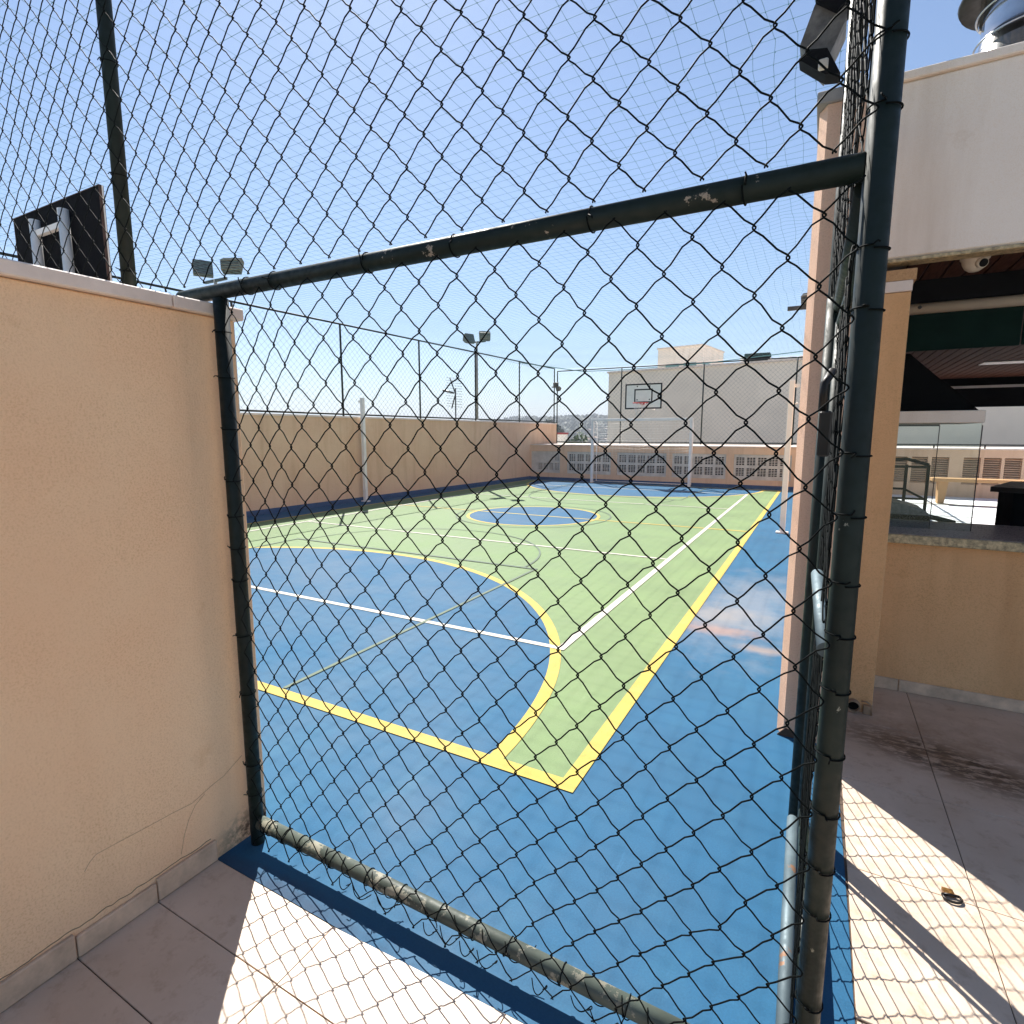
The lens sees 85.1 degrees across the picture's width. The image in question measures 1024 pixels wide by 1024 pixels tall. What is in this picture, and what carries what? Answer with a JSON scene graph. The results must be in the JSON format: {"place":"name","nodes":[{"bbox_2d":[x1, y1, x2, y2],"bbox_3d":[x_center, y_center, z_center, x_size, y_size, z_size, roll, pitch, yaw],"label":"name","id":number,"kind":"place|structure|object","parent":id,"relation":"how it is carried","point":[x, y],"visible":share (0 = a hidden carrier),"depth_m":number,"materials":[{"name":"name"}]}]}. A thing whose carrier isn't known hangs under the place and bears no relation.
{"place":"outdoors","nodes":[
{"label":"outdoors","id":0,"kind":"place"},
{"bbox_2d":[13,184,111,280],"bbox_3d":[-3.017,-1.511,3.589,1.018,0.961,1.089,-2,8,-12],"label":"basketball backboard","id":1,"kind":"object","parent":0,"point":[85,242],"visible":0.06,"depth_m":3.52,"materials":[{"name":"black paint"}]},
{"bbox_2d":[0,0,980,420],"label":"sky","id":2,"kind":"structure","parent":0,"point":[937,35],"materials":[{"name":"blue"}]},
{"bbox_2d":[218,479,854,1023],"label":"court floor","id":3,"kind":"structure","parent":0,"point":[392,931],"depth_m":2.15,"materials":[{"name":"blue paint"}]},
{"bbox_2d":[358,398,369,501],"bbox_3d":[-3.387,-1.410,12.749,0.195,2.360,0.120,4,9,28],"label":"net post","id":4,"kind":"object","parent":3,"relation":"on","point":[361,401],"visible":0.93,"depth_m":12.71,"materials":[{"name":"white metal"}]},
{"bbox_2d":[240,413,556,516],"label":"boundary wall","id":5,"kind":"structure","parent":3,"relation":"on","point":[496,449],"depth_m":13.15,"materials":[{"name":"beige paint"}]},
{"bbox_2d":[192,258,243,283],"bbox_3d":[-5.076,-3.099,9.792,1.225,2.624,0.400,4,9,28],"label":"floodlight","id":6,"kind":"object","parent":5,"relation":"attached to","point":[237,267],"visible":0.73,"depth_m":9.59,"materials":[{"name":"grey metal"}]},
{"bbox_2d":[0,252,554,422],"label":"boundary fence","id":7,"kind":"object","parent":5,"relation":"on","point":[289,313],"visible":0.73,"depth_m":13.09,"materials":[{"name":"green metal"}]},
{"bbox_2d":[463,331,490,419],"bbox_3d":[-1.002,-3.986,16.393,0.918,2.511,0.382,6,10,37],"label":"floodlight","id":8,"kind":"object","parent":5,"relation":"on","point":[469,336],"visible":0.74,"depth_m":16.34,"materials":[{"name":"grey metal"}]},
{"bbox_2d":[0,0,910,1023],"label":"chain link fence","id":9,"kind":"object","parent":3,"relation":"on","point":[872,168],"visible":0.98,"depth_m":1.34,"materials":[{"name":"metal"}]},
{"bbox_2d":[247,480,776,777],"bbox_3d":[0.399,0.062,10.733,7.660,0.001,14.685,4,9,28],"label":"court green area","id":10,"kind":"object","parent":3,"relation":"on","point":[603,582],"visible":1,"depth_m":7.12,"materials":[{"name":"paint"}]},
{"bbox_2d":[247,483,746,687],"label":"court lines","id":11,"kind":"object","parent":10,"relation":"on","point":[591,623],"depth_m":5.55,"materials":[{"name":"white paint"}]},
{"bbox_2d":[249,481,761,753],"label":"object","id":12,"kind":"object","parent":10,"relation":"on","point":[513,615],"visible":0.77,"depth_m":4.35,"materials":[{"name":"paint"}]},
{"bbox_2d":[247,480,780,792],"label":"court yellow lines","id":13,"kind":"object","parent":10,"relation":"on","point":[598,741],"visible":0.84,"depth_m":3.23,"materials":[{"name":"paint"}]},
{"bbox_2d":[590,418,693,486],"bbox_3d":[3.974,-1.865,17.224,3.120,2.020,0.414,4,9,28],"label":"futsal goal","id":14,"kind":"object","parent":3,"relation":"on","point":[690,443],"visible":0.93,"depth_m":17.09,"materials":[{"name":"white paint"}]},
{"bbox_2d":[775,380,798,533],"bbox_3d":[4.264,-0.835,8.635,0.195,2.360,0.120,4,9,28],"label":"net post","id":15,"kind":"object","parent":3,"relation":"on","point":[791,392],"visible":0.94,"depth_m":8.60,"materials":[{"name":"white metal"}]},
{"bbox_2d":[777,80,869,742],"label":"end pillar wall","id":16,"kind":"structure","parent":3,"relation":"on","point":[829,109],"depth_m":2.67,"materials":[{"name":"beige paint"}]},
{"bbox_2d":[787,293,806,310],"bbox_3d":[3.085,-2.234,5.916,0.114,0.164,0.289,-7,11,-42],"label":"floodlight","id":17,"kind":"object","parent":16,"relation":"attached to","point":[795,308],"visible":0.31,"depth_m":5.91,"materials":[{"name":"grey metal"}]},
{"bbox_2d":[775,0,875,1023],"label":"side fence","id":18,"kind":"object","parent":3,"relation":"on","point":[857,34],"visible":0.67,"depth_m":1.95,"materials":[{"name":"black metal"}]},
{"bbox_2d":[0,0,847,371],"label":"overhead net","id":19,"kind":"object","parent":18,"relation":"attached to","point":[454,194],"visible":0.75,"depth_m":5.45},
{"bbox_2d":[789,245,855,1022],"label":"side gate","id":20,"kind":"structure","parent":18,"relation":"attached to","point":[830,425],"depth_m":1.37,"materials":[{"name":"black metal"}]},
{"bbox_2d":[799,0,849,85],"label":"floodlight","id":21,"kind":"object","parent":18,"relation":"attached to","point":[825,47],"depth_m":2.55,"materials":[{"name":"black paint"}]},
{"bbox_2d":[535,420,603,437],"bbox_3d":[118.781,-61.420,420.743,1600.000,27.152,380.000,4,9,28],"label":"hills","id":22,"kind":"structure","parent":0,"point":[580,428],"depth_m":363.73,"materials":[{"name":"green plant"}]},
{"bbox_2d":[479,413,607,443],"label":"distant woods","id":23,"kind":"object","parent":22,"relation":"on","point":[562,422],"visible":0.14,"depth_m":387.64,"materials":[{"name":"green plant"}]},
{"bbox_2d":[625,383,662,415],"bbox_3d":[4.044,-3.424,17.043,1.018,0.961,1.089,-2,8,-12],"label":"basketball backboard","id":24,"kind":"object","parent":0,"point":[640,396],"visible":0.88,"depth_m":16.91,"materials":[{"name":"white paint"}]},
{"bbox_2d":[657,344,724,367],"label":"stair tower","id":25,"kind":"structure","parent":0,"point":[680,360],"depth_m":28.82,"materials":[{"name":"stone"}]},
{"bbox_2d":[607,355,1023,446],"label":"grey building","id":26,"kind":"structure","parent":0,"point":[1003,425],"depth_m":22.32,"materials":[{"name":"stone"}]},
{"bbox_2d":[740,352,770,361],"bbox_3d":[9.849,-6.185,22.555,1.100,0.380,0.650,4,9,28],"label":"roof duct","id":27,"kind":"object","parent":26,"relation":"on","point":[759,354],"visible":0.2,"depth_m":22.21,"materials":[{"name":"metal"}]},
{"bbox_2d":[892,494,997,524],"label":"terrace floor","id":28,"kind":"structure","parent":0,"point":[958,512],"depth_m":11.71,"materials":[{"name":"white tile"}]},
{"bbox_2d":[892,458,930,510],"bbox_3d":[3.237,0.224,4.688,0.351,1.358,0.026,4,9,28],"label":"cart rail","id":29,"kind":"object","parent":28,"relation":"on","point":[904,489],"visible":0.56,"depth_m":4.58,"materials":[{"name":"grey metal"}]},
{"bbox_2d":[849,41,1023,713],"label":"bar building","id":30,"kind":"structure","parent":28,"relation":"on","point":[940,613],"depth_m":3.06,"materials":[{"name":"paint"}]},
{"bbox_2d":[848,698,871,715],"bbox_3d":[1.941,1.085,3.119,0.126,0.082,0.039,4,9,28],"label":"drain outlet","id":31,"kind":"object","parent":30,"relation":"attached to","point":[853,705],"visible":0.8,"depth_m":3.12,"materials":[{"name":"plastic"}]},
{"bbox_2d":[890,498,955,521],"bbox_3d":[2.883,-0.007,3.983,0.428,0.150,0.370,4,9,28],"label":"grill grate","id":32,"kind":"object","parent":30,"relation":"on","point":[900,509],"visible":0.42,"depth_m":3.90,"materials":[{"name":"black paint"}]},
{"bbox_2d":[896,423,982,530],"bbox_3d":[2.541,-0.217,3.408,0.467,0.639,0.016,4,9,28],"label":"glass screen","id":33,"kind":"object","parent":30,"relation":"on","point":[935,424],"visible":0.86,"depth_m":3.35,"materials":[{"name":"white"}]},
{"bbox_2d":[899,354,985,424],"bbox_3d":[2.667,-0.789,3.619,0.532,0.430,0.660,4,9,28],"label":"barbecue hood","id":34,"kind":"object","parent":30,"relation":"attached to","point":[928,396],"visible":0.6,"depth_m":3.43,"materials":[{"name":"black metal"}]},
{"bbox_2d":[906,294,1023,351],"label":"roller awning","id":35,"kind":"object","parent":30,"relation":"attached to","point":[976,323],"visible":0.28,"depth_m":3.23,"materials":[{"name":"green fabric"}]},
{"bbox_2d":[960,256,990,272],"bbox_3d":[2.354,-1.264,2.838,0.124,0.086,0.124,-6,10,-38],"label":"security camera","id":36,"kind":"object","parent":30,"relation":"attached to","point":[972,265],"visible":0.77,"depth_m":2.81,"materials":[{"name":"beige plastic"}]},
{"bbox_2d":[957,0,1023,53],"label":"chimney flue","id":37,"kind":"object","parent":30,"relation":"on","point":[994,24],"visible":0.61,"depth_m":3.84,"materials":[{"name":"metal"}]},
{"bbox_2d":[909,502,996,523],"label":"terrace joints","id":38,"kind":"object","parent":28,"relation":"on","point":[959,505],"depth_m":12.00,"materials":[{"name":"grey concrete"}]},
{"bbox_2d":[930,477,1023,503],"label":"wooden bench","id":39,"kind":"object","parent":28,"relation":"on","point":[941,485],"visible":0.93,"depth_m":12.35,"materials":[{"name":"brown wood"}]},
{"bbox_2d":[990,481,1023,526],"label":"bar table","id":40,"kind":"object","parent":28,"relation":"on","point":[1010,507],"visible":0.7,"depth_m":4.26,"materials":[{"name":"metal"}]},
{"label":"ground","id":41,"kind":"structure","parent":0,"visible":0},
{"bbox_2d":[442,377,461,419],"bbox_3d":[-3.183,-0.454,30.508,1.164,13.545,0.162,4,9,28],"label":"aerial","id":42,"kind":"object","parent":41,"relation":"on","point":[453,388],"visible":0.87,"depth_m":29.64,"materials":[{"name":"metal"}]},
{"bbox_2d":[545,418,570,440],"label":"tree","id":43,"kind":"object","parent":41,"relation":"on","point":[559,429],"visible":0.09,"depth_m":111.60,"materials":[{"name":"green plant"}]},
{"bbox_2d":[557,433,567,442],"bbox_3d":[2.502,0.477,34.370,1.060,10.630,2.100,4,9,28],"label":"house","id":44,"kind":"structure","parent":41,"relation":"on","point":[564,437],"depth_m":33.52,"materials":[{"name":"white paint"}]},
{"bbox_2d":[566,432,587,442],"bbox_3d":[4.241,0.248,35.879,4.006,10.678,2.948,-2,8,-17],"label":"tree","id":45,"kind":"object","parent":41,"relation":"on","point":[578,438],"visible":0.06,"depth_m":35.22,"materials":[{"name":"green plant"}]},
{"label":"podium","id":46,"kind":"structure","parent":41,"relation":"on","visible":0},
{"bbox_2d":[0,257,265,1012],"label":"stucco wall","id":47,"kind":"structure","parent":46,"relation":"on","point":[123,791],"depth_m":1.68,"materials":[{"name":"paint"}]},
{"bbox_2d":[0,687,1023,1023],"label":"paving tiles","id":48,"kind":"object","parent":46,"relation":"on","point":[922,949],"visible":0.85,"depth_m":1.74,"materials":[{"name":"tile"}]},
{"bbox_2d":[941,886,963,904],"bbox_3d":[1.478,1.292,1.875,0.061,0.012,0.060,4,9,28],"label":"padlock","id":49,"kind":"object","parent":48,"relation":"on","point":[947,892],"visible":1,"depth_m":1.88,"materials":[{"name":"gold metal"}]},
{"bbox_2d":[530,443,796,489],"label":"vented wall","id":50,"kind":"structure","parent":46,"relation":"on","point":[740,462],"depth_m":17.17,"materials":[{"name":"beige paint"}]},
{"bbox_2d":[556,356,802,444],"bbox_3d":[5.444,-3.597,18.669,8.686,2.650,0.046,4,9,28],"label":"fence","id":51,"kind":"object","parent":50,"relation":"on","point":[701,415],"visible":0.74,"depth_m":18.35,"materials":[{"name":"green metal"}]},
{"bbox_2d":[552,382,560,390],"bbox_3d":[1.641,-4.604,20.527,0.381,0.325,0.222,4,9,28],"label":"floodlight","id":52,"kind":"object","parent":51,"relation":"attached to","point":[556,386],"visible":1,"depth_m":20.49,"materials":[{"name":"grey metal"}]},
{"bbox_2d":[892,446,1023,498],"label":"louvred wall","id":53,"kind":"structure","parent":46,"relation":"on","point":[994,462],"depth_m":13.76,"materials":[{"name":"beige paint"}]},
{"bbox_2d":[897,444,1023,448],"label":"guard rail","id":54,"kind":"object","parent":53,"relation":"on","point":[984,445],"visible":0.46,"depth_m":13.59,"materials":[{"name":"metal"}]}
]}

